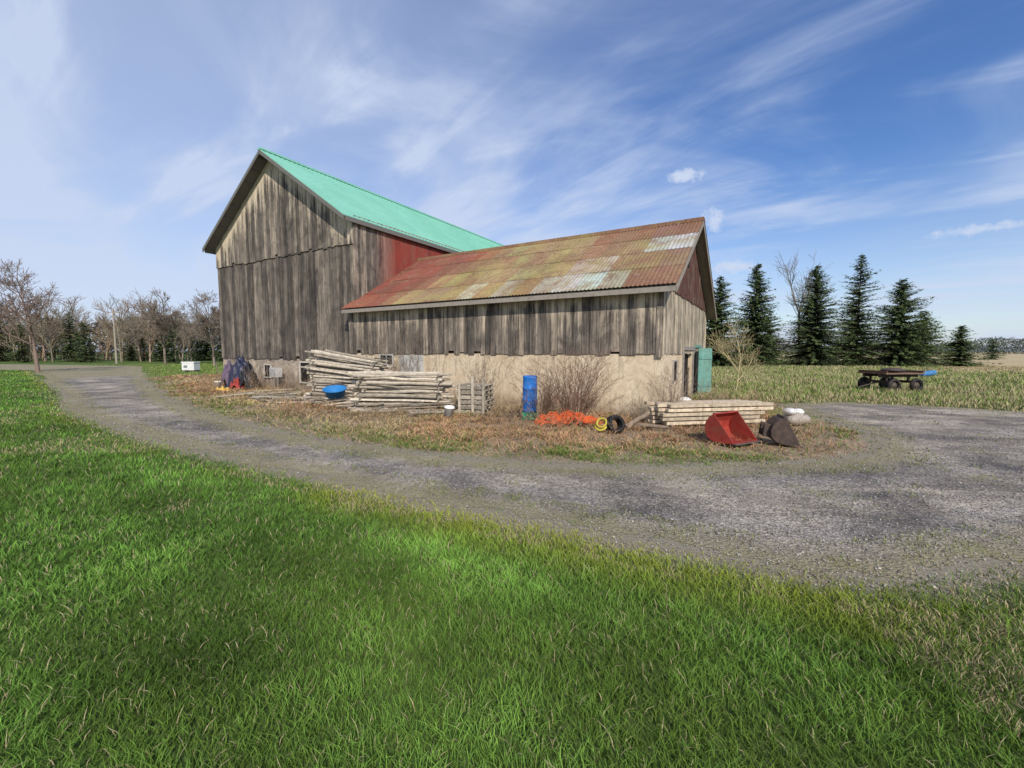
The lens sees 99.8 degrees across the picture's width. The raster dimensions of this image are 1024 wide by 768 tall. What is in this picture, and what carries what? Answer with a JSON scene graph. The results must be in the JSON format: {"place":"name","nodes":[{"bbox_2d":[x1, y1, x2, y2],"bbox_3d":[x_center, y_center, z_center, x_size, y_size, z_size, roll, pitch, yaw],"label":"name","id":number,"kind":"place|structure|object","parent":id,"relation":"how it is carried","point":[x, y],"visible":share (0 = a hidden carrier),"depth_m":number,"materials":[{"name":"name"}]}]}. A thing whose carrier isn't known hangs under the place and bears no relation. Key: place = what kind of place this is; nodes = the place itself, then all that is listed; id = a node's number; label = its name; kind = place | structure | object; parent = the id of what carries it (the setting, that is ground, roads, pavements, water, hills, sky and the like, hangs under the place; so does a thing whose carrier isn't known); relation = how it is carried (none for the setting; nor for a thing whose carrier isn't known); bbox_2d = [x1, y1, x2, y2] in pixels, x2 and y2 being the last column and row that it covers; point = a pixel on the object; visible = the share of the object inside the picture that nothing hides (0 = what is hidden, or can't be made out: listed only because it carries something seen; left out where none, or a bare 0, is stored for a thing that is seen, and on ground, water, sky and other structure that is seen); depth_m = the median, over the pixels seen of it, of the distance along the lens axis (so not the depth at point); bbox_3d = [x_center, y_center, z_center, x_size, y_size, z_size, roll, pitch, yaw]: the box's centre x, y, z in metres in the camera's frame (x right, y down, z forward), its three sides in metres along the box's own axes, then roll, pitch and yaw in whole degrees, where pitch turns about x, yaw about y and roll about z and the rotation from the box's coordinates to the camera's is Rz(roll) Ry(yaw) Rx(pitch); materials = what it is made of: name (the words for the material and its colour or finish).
{"place":"outdoors","nodes":[
{"label":"outdoors","id":0,"kind":"place"},
{"bbox_2d":[0,352,1023,767],"bbox_3d":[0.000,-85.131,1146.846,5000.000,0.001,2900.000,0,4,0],"label":"ground","id":1,"kind":"structure","parent":0,"point":[1010,360],"depth_m":2.78,"materials":[{"name":"green plant"}]},
{"bbox_2d":[0,258,73,371],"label":"bare tree","id":2,"kind":"object","parent":1,"relation":"on","point":[30,307],"visible":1,"depth_m":34.02,"materials":[{"name":"brown plant"}]},
{"bbox_2d":[0,285,222,362],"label":"distant tree line","id":3,"kind":"object","parent":1,"relation":"on","point":[182,339],"visible":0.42,"depth_m":72.16,"materials":[{"name":"brown plant"}]},
{"bbox_2d":[107,308,118,363],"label":"utility pole","id":4,"kind":"object","parent":1,"relation":"on","point":[115,346],"visible":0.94,"depth_m":59.61,"materials":[{"name":"grey wood"}]},
{"bbox_2d":[114,287,192,364],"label":"bare tree","id":5,"kind":"object","parent":1,"relation":"on","point":[161,321],"visible":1,"depth_m":54.07,"materials":[{"name":"brown plant"}]},
{"bbox_2d":[181,362,199,371],"bbox_3d":[-26.700,-1.433,35.844,1.060,0.845,0.760,0,4,0],"label":"storage box","id":6,"kind":"object","parent":1,"relation":"on","point":[189,366],"visible":0.91,"depth_m":35.51,"materials":[{"name":"plastic"}]},
{"bbox_2d":[180,289,220,365],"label":"bare tree","id":7,"kind":"object","parent":1,"relation":"on","point":[214,314],"visible":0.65,"depth_m":49.34,"materials":[{"name":"brown plant"}]},
{"bbox_2d":[211,386,230,390],"bbox_3d":[-12.600,0.178,18.667,0.800,0.207,0.500,0,4,0],"label":"yellow tarp scrap","id":8,"kind":"object","parent":1,"relation":"on","point":[222,388],"visible":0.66,"depth_m":18.51,"materials":[{"name":"plastic"}]},
{"bbox_2d":[216,352,269,388],"bbox_3d":[-12.703,-0.628,19.857,2.723,1.676,1.395,0,4,0],"label":"junk pile","id":9,"kind":"object","parent":1,"relation":"on","point":[237,370],"visible":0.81,"depth_m":19.66,"materials":[{"name":"fabric"}]},
{"bbox_2d":[242,366,268,388],"bbox_3d":[-11.374,-0.308,19.112,1.032,1.137,1.219,-3,5,-37],"label":"bare shrub","id":10,"kind":"object","parent":1,"relation":"on","point":[255,382],"visible":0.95,"depth_m":19.02,"materials":[{"name":"brown plant"}]},
{"bbox_2d":[269,367,281,388],"bbox_3d":[-10.618,-0.249,19.382,0.490,0.970,0.302,3,5,31],"label":"sign","id":11,"kind":"object","parent":1,"relation":"on","point":[273,372],"visible":0.89,"depth_m":19.24,"materials":[{"name":"metal"}]},
{"bbox_2d":[267,365,303,390],"bbox_3d":[-9.269,-0.248,17.657,1.463,1.236,1.047,0,4,0],"label":"bare shrub","id":12,"kind":"object","parent":1,"relation":"on","point":[283,380],"visible":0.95,"depth_m":17.58,"materials":[{"name":"brown plant"}]},
{"bbox_2d":[215,388,466,414],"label":"scrap boards","id":13,"kind":"object","parent":1,"relation":"on","point":[264,395],"visible":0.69,"depth_m":13.96,"materials":[{"name":"grey wood"}]},
{"bbox_2d":[322,385,346,398],"bbox_3d":[-5.750,0.261,13.986,0.765,0.427,0.564,0,4,0],"label":"blue tub","id":14,"kind":"object","parent":13,"relation":"on","point":[334,391],"visible":1,"depth_m":13.96,"materials":[{"name":"plastic"}]},
{"bbox_2d":[287,349,396,401],"bbox_3d":[-5.822,-0.284,15.007,3.768,1.842,1.400,1,5,17],"label":"cedar rail pile","id":15,"kind":"object","parent":1,"relation":"on","point":[328,370],"visible":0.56,"depth_m":15.09,"materials":[{"name":"grey wood"}]},
{"bbox_2d":[202,147,504,389],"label":"timber barn","id":16,"kind":"structure","parent":1,"relation":"on","point":[304,254],"depth_m":19.31,"materials":[{"name":"wood"}]},
{"bbox_2d":[265,363,309,381],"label":"basement windows","id":17,"kind":"structure","parent":16,"relation":"in","point":[306,377],"depth_m":19.05,"materials":[{"name":"black glass"}]},
{"bbox_2d":[263,361,311,383],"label":"window frames","id":18,"kind":"structure","parent":16,"relation":"in","point":[300,362],"depth_m":19.13,"materials":[{"name":"grey wood"}]},
{"bbox_2d":[370,334,422,380],"bbox_3d":[-3.750,-0.597,14.778,1.745,2.363,1.856,-3,6,-38],"label":"bare shrub","id":19,"kind":"object","parent":1,"relation":"on","point":[393,366],"visible":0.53,"depth_m":14.71,"materials":[{"name":"brown plant"}]},
{"bbox_2d":[344,371,456,412],"bbox_3d":[-3.265,0.221,12.387,3.439,1.182,1.514,0,4,5],"label":"cedar rail pile","id":20,"kind":"object","parent":1,"relation":"on","point":[367,388],"visible":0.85,"depth_m":12.40,"materials":[{"name":"grey wood"}]},
{"bbox_2d":[444,405,454,417],"bbox_3d":[-1.591,0.704,10.966,0.270,0.310,0.270,0,4,0],"label":"white pail","id":21,"kind":"object","parent":1,"relation":"on","point":[448,410],"visible":0.89,"depth_m":10.88,"materials":[{"name":"plastic"}]},
{"bbox_2d":[457,376,494,414],"bbox_3d":[-1.007,0.278,12.019,0.892,1.031,0.848,1,4,14],"label":"pallet stack","id":22,"kind":"object","parent":1,"relation":"on","point":[473,397],"visible":0.99,"depth_m":11.68,"materials":[{"name":"grey wood"}]},
{"bbox_2d":[459,341,516,392],"bbox_3d":[-0.686,-0.293,13.081,1.896,2.015,2.043,0,4,0],"label":"bare shrub","id":23,"kind":"object","parent":1,"relation":"on","point":[478,371],"visible":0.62,"depth_m":12.89,"materials":[{"name":"brown plant"}]},
{"bbox_2d":[190,366,823,448],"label":"dead weed stalks","id":24,"kind":"object","parent":1,"relation":"on","point":[495,406],"visible":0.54,"depth_m":11.05,"materials":[{"name":"brown plant"}]},
{"bbox_2d":[0,365,1023,767],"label":"lawn grass","id":25,"kind":"structure","parent":1,"relation":"on","point":[444,595],"depth_m":2.56,"materials":[{"name":"green plant"}]},
{"bbox_2d":[341,217,716,415],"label":"barn addition","id":26,"kind":"structure","parent":1,"relation":"on","point":[643,297],"depth_m":13.43,"materials":[{"name":"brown wood"}]},
{"bbox_2d":[381,355,391,363],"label":"window panes","id":27,"kind":"structure","parent":26,"relation":"in","point":[384,356],"depth_m":15.94,"materials":[{"name":"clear glass"}]},
{"bbox_2d":[379,354,423,376],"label":"window frames","id":28,"kind":"structure","parent":26,"relation":"in","point":[421,360],"depth_m":15.32,"materials":[{"name":"white wood"}]},
{"bbox_2d":[356,305,534,371],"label":"dead vines","id":29,"kind":"object","parent":26,"relation":"attached to","point":[424,345],"visible":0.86,"depth_m":15.10,"materials":[{"name":"brown plant"}]},
{"bbox_2d":[695,345,711,392],"bbox_3d":[7.279,-0.558,16.383,0.455,1.840,1.600,3,5,30],"label":"teal door","id":30,"kind":"structure","parent":26,"relation":"in","point":[704,354],"depth_m":16.57,"materials":[{"name":"paint"}]},
{"bbox_2d":[34,361,1023,410],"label":"field grass","id":31,"kind":"structure","parent":1,"relation":"on","point":[842,385],"depth_m":20.41,"materials":[{"name":"green plant"}]},
{"bbox_2d":[69,373,990,573],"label":"dry grass","id":32,"kind":"structure","parent":1,"relation":"on","point":[379,431],"depth_m":8.94,"materials":[{"name":"brown plant"}]},
{"bbox_2d":[522,375,537,420],"bbox_3d":[0.440,0.345,10.609,0.380,1.110,0.414,0,4,0],"label":"blue barrel","id":33,"kind":"object","parent":1,"relation":"on","point":[529,379],"visible":0.66,"depth_m":10.45,"materials":[{"name":"plastic"}]},
{"bbox_2d":[508,352,581,420],"bbox_3d":[0.720,0.071,10.376,1.725,1.698,1.844,0,4,0],"label":"bare shrub","id":34,"kind":"object","parent":1,"relation":"on","point":[547,404],"visible":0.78,"depth_m":10.27,"materials":[{"name":"brown plant"}]},
{"bbox_2d":[507,331,626,425],"bbox_3d":[1.500,-0.148,9.905,2.761,2.207,2.668,-1,5,-18],"label":"bare shrub","id":35,"kind":"object","parent":1,"relation":"on","point":[585,402],"visible":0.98,"depth_m":9.76,"materials":[{"name":"brown plant"}]},
{"bbox_2d":[534,410,603,425],"bbox_3d":[1.271,0.750,9.704,1.545,0.335,0.747,0,4,0],"label":"orange snow fence","id":36,"kind":"object","parent":1,"relation":"on","point":[586,420],"visible":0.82,"depth_m":9.60,"materials":[{"name":"plastic"}]},
{"bbox_2d":[594,415,624,433],"bbox_3d":[2.036,0.838,8.942,0.612,0.406,0.326,0,4,0],"label":"drain pipe coil","id":37,"kind":"object","parent":1,"relation":"on","point":[619,421],"visible":0.95,"depth_m":8.89,"materials":[{"name":"black plastic"}]},
{"bbox_2d":[625,411,668,428],"bbox_3d":[2.910,0.804,9.394,0.912,0.362,0.543,1,4,10],"label":"fallen log","id":38,"kind":"object","parent":1,"relation":"on","point":[634,423],"visible":0.91,"depth_m":9.33,"materials":[{"name":"brown wood"}]},
{"bbox_2d":[642,355,699,402],"bbox_3d":[3.767,0.107,10.124,1.496,1.665,1.226,0,4,0],"label":"bare shrub","id":39,"kind":"object","parent":1,"relation":"on","point":[671,394],"visible":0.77,"depth_m":10.13,"materials":[{"name":"brown plant"}]},
{"bbox_2d":[644,399,772,426],"bbox_3d":[4.602,0.678,10.135,2.918,0.518,0.750,-1,4,-10],"label":"lumber stack","id":40,"kind":"object","parent":1,"relation":"on","point":[669,413],"visible":0.9,"depth_m":9.80,"materials":[{"name":"brown wood"}]},
{"bbox_2d":[693,375,733,399],"bbox_3d":[5.098,0.320,11.011,1.015,1.107,1.317,2,5,21],"label":"bare shrub","id":41,"kind":"object","parent":1,"relation":"on","point":[709,397],"visible":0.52,"depth_m":10.98,"materials":[{"name":"brown plant"}]},
{"bbox_2d":[705,276,755,366],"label":"spruce tree","id":42,"kind":"object","parent":1,"relation":"on","point":[719,359],"visible":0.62,"depth_m":46.51,"materials":[{"name":"green plant"}]},
{"bbox_2d":[705,411,760,445],"bbox_3d":[4.008,0.786,7.917,0.697,0.536,0.764,-2,5,-28],"label":"red loader bucket","id":43,"kind":"object","parent":1,"relation":"on","point":[725,427],"visible":1,"depth_m":7.95,"materials":[{"name":"paint"}]},
{"bbox_2d":[706,317,765,388],"bbox_3d":[9.408,-1.259,18.379,2.601,3.268,1.999,2,5,30],"label":"sapling","id":44,"kind":"object","parent":1,"relation":"on","point":[722,347],"visible":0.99,"depth_m":18.39,"materials":[{"name":"beige plant"}]},
{"bbox_2d":[727,333,760,384],"bbox_3d":[10.763,-1.078,19.987,1.369,2.669,2.165,0,4,0],"label":"sapling","id":45,"kind":"object","parent":1,"relation":"on","point":[745,357],"visible":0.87,"depth_m":19.93,"materials":[{"name":"beige plant"}]},
{"bbox_2d":[715,264,795,366],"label":"spruce tree","id":46,"kind":"object","parent":1,"relation":"on","point":[757,322],"visible":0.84,"depth_m":48.99,"materials":[{"name":"green plant"}]},
{"bbox_2d":[763,309,798,364],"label":"spruce tree","id":47,"kind":"object","parent":1,"relation":"on","point":[773,323],"visible":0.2,"depth_m":53.03,"materials":[{"name":"green plant"}]},
{"bbox_2d":[758,414,804,448],"bbox_3d":[4.885,0.846,7.827,0.653,0.563,0.421,1,4,15],"label":"steel loader bucket","id":48,"kind":"object","parent":1,"relation":"on","point":[777,428],"visible":0.97,"depth_m":7.65,"materials":[{"name":"paint"}]},
{"bbox_2d":[782,408,810,425],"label":"plastic sacks","id":49,"kind":"object","parent":1,"relation":"on","point":[795,414],"visible":0.82,"depth_m":9.76,"materials":[{"name":"white plastic"}]},
{"bbox_2d":[772,249,835,354],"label":"bare tree","id":50,"kind":"object","parent":1,"relation":"on","point":[794,296],"visible":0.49,"depth_m":55.20,"materials":[{"name":"brown plant"}]},
{"bbox_2d":[781,302,839,364],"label":"spruce tree","id":51,"kind":"object","parent":1,"relation":"on","point":[804,314],"visible":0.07,"depth_m":53.95,"materials":[{"name":"green plant"}]},
{"bbox_2d":[769,266,863,365],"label":"spruce tree","id":52,"kind":"object","parent":1,"relation":"on","point":[814,350],"visible":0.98,"depth_m":49.49,"materials":[{"name":"green plant"}]},
{"bbox_2d":[828,295,884,365],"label":"spruce tree","id":53,"kind":"object","parent":1,"relation":"on","point":[851,331],"visible":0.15,"depth_m":52.41,"materials":[{"name":"green plant"}]},
{"bbox_2d":[821,255,907,365],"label":"spruce tree","id":54,"kind":"object","parent":1,"relation":"on","point":[856,320],"visible":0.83,"depth_m":49.16,"materials":[{"name":"green plant"}]},
{"bbox_2d":[708,337,1023,353],"bbox_3d":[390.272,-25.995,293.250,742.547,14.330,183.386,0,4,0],"label":"distant hedgerow","id":55,"kind":"object","parent":1,"relation":"on","point":[1004,344],"visible":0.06,"depth_m":302.69,"materials":[{"name":"green plant"}]},
{"bbox_2d":[857,368,924,391],"bbox_3d":[15.818,-0.188,18.320,2.407,1.009,1.453,-1,4,-7],"label":"farm wagon","id":56,"kind":"object","parent":1,"relation":"on","point":[885,374],"visible":0.89,"depth_m":18.04,"materials":[{"name":"paint"}]},
{"bbox_2d":[919,370,936,376],"bbox_3d":[27.039,-0.684,28.028,0.920,0.464,0.372,0,4,0],"label":"blue drum","id":57,"kind":"object","parent":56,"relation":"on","point":[930,372],"visible":0.81,"depth_m":27.88,"materials":[{"name":"plastic"}]},
{"bbox_2d":[853,278,968,366],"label":"spruce tree","id":58,"kind":"object","parent":1,"relation":"on","point":[898,325],"visible":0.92,"depth_m":47.85,"materials":[{"name":"green plant"}]},
{"bbox_2d":[886,311,956,366],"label":"spruce tree","id":59,"kind":"object","parent":1,"relation":"on","point":[931,336],"visible":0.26,"depth_m":49.08,"materials":[{"name":"green plant"}]},
{"bbox_2d":[935,325,1000,366],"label":"spruce tree","id":60,"kind":"object","parent":1,"relation":"on","point":[963,344],"visible":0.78,"depth_m":49.00,"materials":[{"name":"green plant"}]},
{"bbox_2d":[977,339,1008,359],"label":"spruce tree","id":61,"kind":"object","parent":1,"relation":"on","point":[994,355],"visible":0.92,"depth_m":89.50,"materials":[{"name":"green plant"}]},
{"bbox_2d":[0,364,1023,607],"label":"gravel driveway","id":62,"kind":"structure","parent":0,"point":[105,391],"depth_m":5.55,"materials":[{"name":"grey gravel"}]},
{"bbox_2d":[0,0,1023,347],"label":"sky","id":63,"kind":"structure","parent":0,"point":[890,133],"materials":[{"name":"blue"}]},
{"bbox_2d":[36,346,1023,351],"bbox_3d":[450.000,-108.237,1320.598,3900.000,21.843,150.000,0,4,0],"label":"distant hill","id":64,"kind":"structure","parent":0,"point":[221,351],"depth_m":1309.01,"materials":[{"name":"brown"}]}
]}

